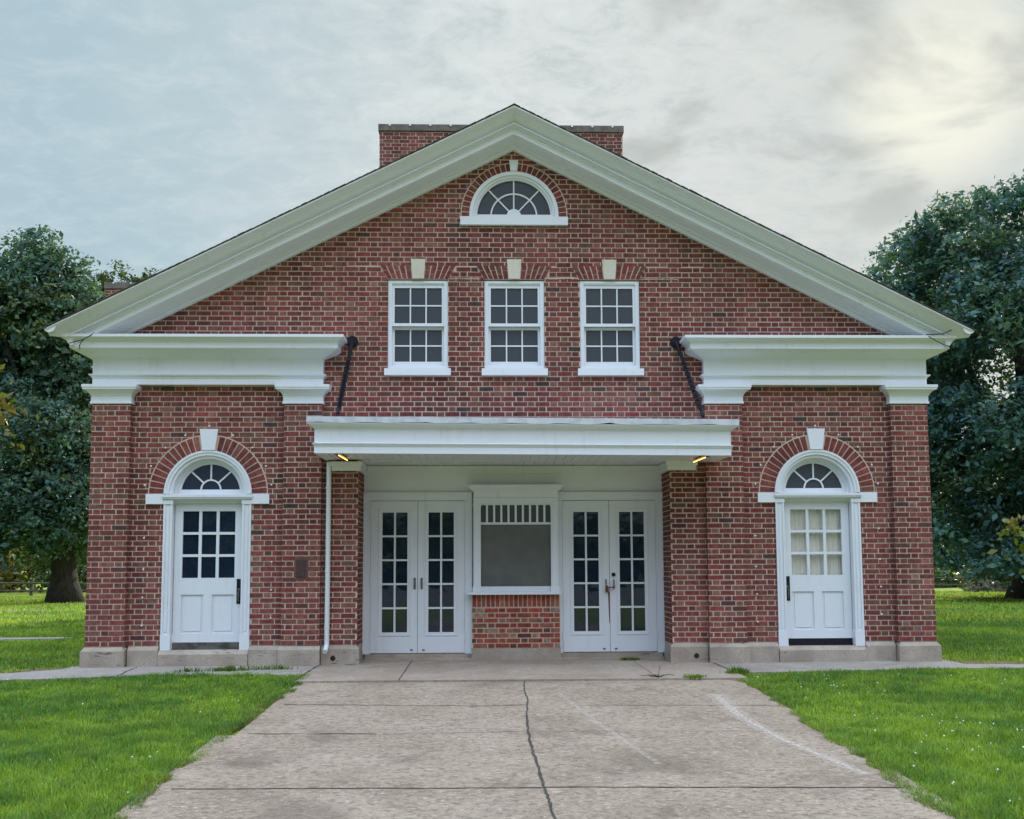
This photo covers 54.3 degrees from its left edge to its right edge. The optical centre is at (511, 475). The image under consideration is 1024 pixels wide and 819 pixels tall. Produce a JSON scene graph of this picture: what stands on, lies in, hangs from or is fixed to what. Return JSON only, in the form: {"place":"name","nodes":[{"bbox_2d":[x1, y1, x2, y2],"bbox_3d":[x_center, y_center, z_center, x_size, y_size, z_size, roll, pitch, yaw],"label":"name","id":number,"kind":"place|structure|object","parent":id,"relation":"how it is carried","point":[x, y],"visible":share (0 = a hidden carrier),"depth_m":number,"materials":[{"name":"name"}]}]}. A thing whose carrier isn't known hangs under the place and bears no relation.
{"place":"outdoors","nodes":[
{"label":"outdoors","id":0,"kind":"place"},
{"bbox_2d":[0,637,76,639],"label":"sidewalk","id":1,"kind":"structure","parent":0,"point":[36,638],"depth_m":19.77,"materials":[{"name":"concrete"}]},
{"bbox_2d":[10,610,74,611],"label":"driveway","id":2,"kind":"structure","parent":0,"point":[39,610],"depth_m":31.85,"materials":[{"name":"grey concrete"}]},
{"bbox_2d":[0,666,314,682],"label":"sidewalk","id":3,"kind":"structure","parent":0,"point":[77,671],"depth_m":13.42,"materials":[{"name":"concrete"}]},
{"bbox_2d":[166,664,297,672],"bbox_3d":[-3.797,2.610,13.563,1.732,0.090,0.314,1,-5,-13],"label":"weed tuft","id":4,"kind":"object","parent":3,"relation":"on","point":[233,668],"visible":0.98,"depth_m":13.55,"materials":[{"name":"green plant"}]},
{"bbox_2d":[0,568,1023,818],"bbox_3d":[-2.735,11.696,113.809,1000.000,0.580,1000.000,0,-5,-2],"label":"lawn","id":5,"kind":"structure","parent":0,"point":[20,594],"depth_m":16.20,"materials":[{"name":"green plant"}]},
{"bbox_2d":[0,364,28,450],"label":"young tree","id":6,"kind":"object","parent":5,"relation":"on","point":[12,412],"visible":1,"depth_m":22.45,"materials":[{"name":"green plant"}]},
{"bbox_2d":[0,546,42,592],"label":"shrub","id":7,"kind":"object","parent":5,"relation":"on","point":[10,576],"visible":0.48,"depth_m":53.59,"materials":[{"name":"green plant"}]},
{"bbox_2d":[0,579,86,595],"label":"rail fence","id":8,"kind":"object","parent":5,"relation":"on","point":[31,591],"visible":0.23,"depth_m":47.43,"materials":[{"name":"brown wood"}]},
{"bbox_2d":[5,550,86,592],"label":"shrub","id":9,"kind":"object","parent":5,"relation":"on","point":[41,575],"visible":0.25,"depth_m":53.20,"materials":[{"name":"green plant"}]},
{"bbox_2d":[0,224,105,602],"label":"oak tree","id":10,"kind":"object","parent":5,"relation":"on","point":[47,470],"visible":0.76,"depth_m":38.05,"materials":[{"name":"green plant"}]},
{"bbox_2d":[78,259,161,420],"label":"shade tree","id":11,"kind":"object","parent":5,"relation":"on","point":[101,277],"visible":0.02,"depth_m":56.90,"materials":[{"name":"green plant"}]},
{"bbox_2d":[0,473,1000,579],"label":"woodland","id":12,"kind":"object","parent":5,"relation":"on","point":[944,553],"depth_m":97.15,"materials":[{"name":"green plant"}]},
{"bbox_2d":[41,103,976,667],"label":"brick building","id":13,"kind":"structure","parent":5,"relation":"on","point":[513,383],"depth_m":14.67,"materials":[{"name":"red brick"}]},
{"bbox_2d":[141,425,272,649],"bbox_3d":[-4.392,0.884,14.482,1.866,3.240,0.292,0,-5,-2],"label":"arched door","id":14,"kind":"structure","parent":13,"relation":"in","point":[207,498],"depth_m":14.43,"materials":[{"name":"paint"}]},
{"bbox_2d":[362,492,471,653],"bbox_3d":[-1.426,1.461,15.058,1.644,2.429,0.089,0,-5,-2],"label":"double door","id":15,"kind":"structure","parent":13,"relation":"in","point":[417,546],"depth_m":15.07,"materials":[{"name":"white paint"}]},
{"bbox_2d":[384,259,450,375],"bbox_3d":[-1.392,-2.341,14.801,0.974,1.754,0.225,0,-5,-2],"label":"sash window","id":16,"kind":"structure","parent":13,"relation":"in","point":[417,310],"depth_m":14.82,"materials":[{"name":"white paint"}]},
{"bbox_2d":[460,160,567,225],"bbox_3d":[0.027,-4.235,15.008,1.606,1.011,0.220,0,-5,-2],"label":"lunette window","id":17,"kind":"structure","parent":13,"relation":"in","point":[513,197],"depth_m":15.00,"materials":[{"name":"white paint"}]},
{"bbox_2d":[482,259,547,375],"bbox_3d":[0.035,-2.344,14.841,0.974,1.754,0.225,0,-5,-2],"label":"sash window","id":18,"kind":"structure","parent":13,"relation":"in","point":[513,310],"depth_m":14.86,"materials":[{"name":"white paint"}]},
{"bbox_2d":[467,484,562,657],"bbox_3d":[0.047,1.454,15.005,1.454,2.650,0.238,0,-5,-2],"label":"ticket window","id":19,"kind":"structure","parent":13,"relation":"in","point":[516,593],"depth_m":15.02,"materials":[{"name":"white paint"}]},
{"bbox_2d":[578,260,643,375],"bbox_3d":[1.455,-2.347,14.881,0.974,1.754,0.225,0,-5,-2],"label":"sash window","id":20,"kind":"structure","parent":13,"relation":"in","point":[609,310],"depth_m":14.90,"materials":[{"name":"white paint"}]},
{"bbox_2d":[558,492,664,652],"bbox_3d":[1.481,1.454,15.130,1.644,2.429,0.110,0,-5,-2],"label":"double door","id":21,"kind":"structure","parent":13,"relation":"in","point":[611,566],"depth_m":15.15,"materials":[{"name":"white paint"}]},
{"bbox_2d":[755,425,882,645],"bbox_3d":[4.485,0.866,14.732,1.866,3.240,0.292,0,-5,-2],"label":"arched door","id":22,"kind":"structure","parent":13,"relation":"in","point":[817,497],"depth_m":14.69,"materials":[{"name":"paint"}]},
{"bbox_2d":[7,673,1023,801],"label":"clover flowers","id":23,"kind":"object","parent":5,"relation":"on","point":[953,782],"visible":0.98,"depth_m":9.21,"materials":[{"name":"white plant"}]},
{"bbox_2d":[861,169,1023,598],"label":"maple tree","id":24,"kind":"object","parent":5,"relation":"on","point":[986,301],"visible":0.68,"depth_m":36.42,"materials":[{"name":"green plant"}]},
{"bbox_2d":[934,566,963,587],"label":"shrub","id":25,"kind":"object","parent":5,"relation":"on","point":[945,581],"visible":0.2,"depth_m":54.65,"materials":[{"name":"green plant"}]},
{"bbox_2d":[934,577,1008,585],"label":"rail fence","id":26,"kind":"object","parent":5,"relation":"on","point":[954,584],"visible":0.04,"depth_m":49.69,"materials":[{"name":"brown wood"}]},
{"bbox_2d":[952,563,1007,587],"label":"shrub","id":27,"kind":"object","parent":5,"relation":"on","point":[963,581],"visible":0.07,"depth_m":55.49,"materials":[{"name":"green plant"}]},
{"bbox_2d":[961,580,1008,591],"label":"brush heap","id":28,"kind":"object","parent":5,"relation":"on","point":[983,588],"visible":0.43,"depth_m":46.93,"materials":[{"name":"plant"}]},
{"bbox_2d":[987,514,1023,573],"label":"young tree","id":29,"kind":"object","parent":5,"relation":"on","point":[1013,522],"visible":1,"depth_m":22.68,"materials":[{"name":"green plant"}]},
{"bbox_2d":[0,0,1023,546],"label":"sky","id":30,"kind":"structure","parent":0,"point":[143,133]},
{"bbox_2d":[11,660,1023,673],"bbox_3d":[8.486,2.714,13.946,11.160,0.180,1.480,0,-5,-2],"label":"sidewalk","id":31,"kind":"structure","parent":0,"point":[764,667],"depth_m":13.82,"materials":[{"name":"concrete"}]},
{"bbox_2d":[293,659,746,682],"bbox_3d":[0.101,2.721,13.610,5.702,0.184,2.520,0,-5,-2],"label":"apron","id":32,"kind":"object","parent":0,"point":[496,670],"visible":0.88,"depth_m":13.29,"materials":[{"name":"concrete"}]},
{"bbox_2d":[619,657,639,660],"bbox_3d":[1.761,2.704,14.755,0.348,0.059,0.260,0,-5,-2],"label":"weed tuft","id":33,"kind":"object","parent":32,"relation":"on","point":[627,658],"visible":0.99,"depth_m":14.72,"materials":[{"name":"green plant"}]},
{"bbox_2d":[641,666,671,676],"bbox_3d":[1.831,2.461,12.530,0.442,0.136,0.129,1,-5,-9],"label":"dead weed","id":34,"kind":"object","parent":32,"relation":"on","point":[656,675],"visible":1,"depth_m":12.53,"materials":[{"name":"brown plant"}]},
{"bbox_2d":[682,673,706,679],"bbox_3d":[2.270,2.519,12.500,0.387,0.083,0.285,4,-7,-41],"label":"weed tuft","id":35,"kind":"object","parent":32,"relation":"on","point":[693,676],"visible":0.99,"depth_m":12.46,"materials":[{"name":"green plant"}]},
{"bbox_2d":[726,666,749,673],"bbox_3d":[2.949,2.533,13.023,0.326,0.107,0.441,-4,-6,39],"label":"weed tuft","id":36,"kind":"object","parent":32,"relation":"on","point":[734,670],"visible":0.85,"depth_m":12.97,"materials":[{"name":"green plant"}]},
{"bbox_2d":[112,680,972,818],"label":"path","id":37,"kind":"structure","parent":0,"point":[687,749],"depth_m":8.15,"materials":[{"name":"concrete"}]}
]}

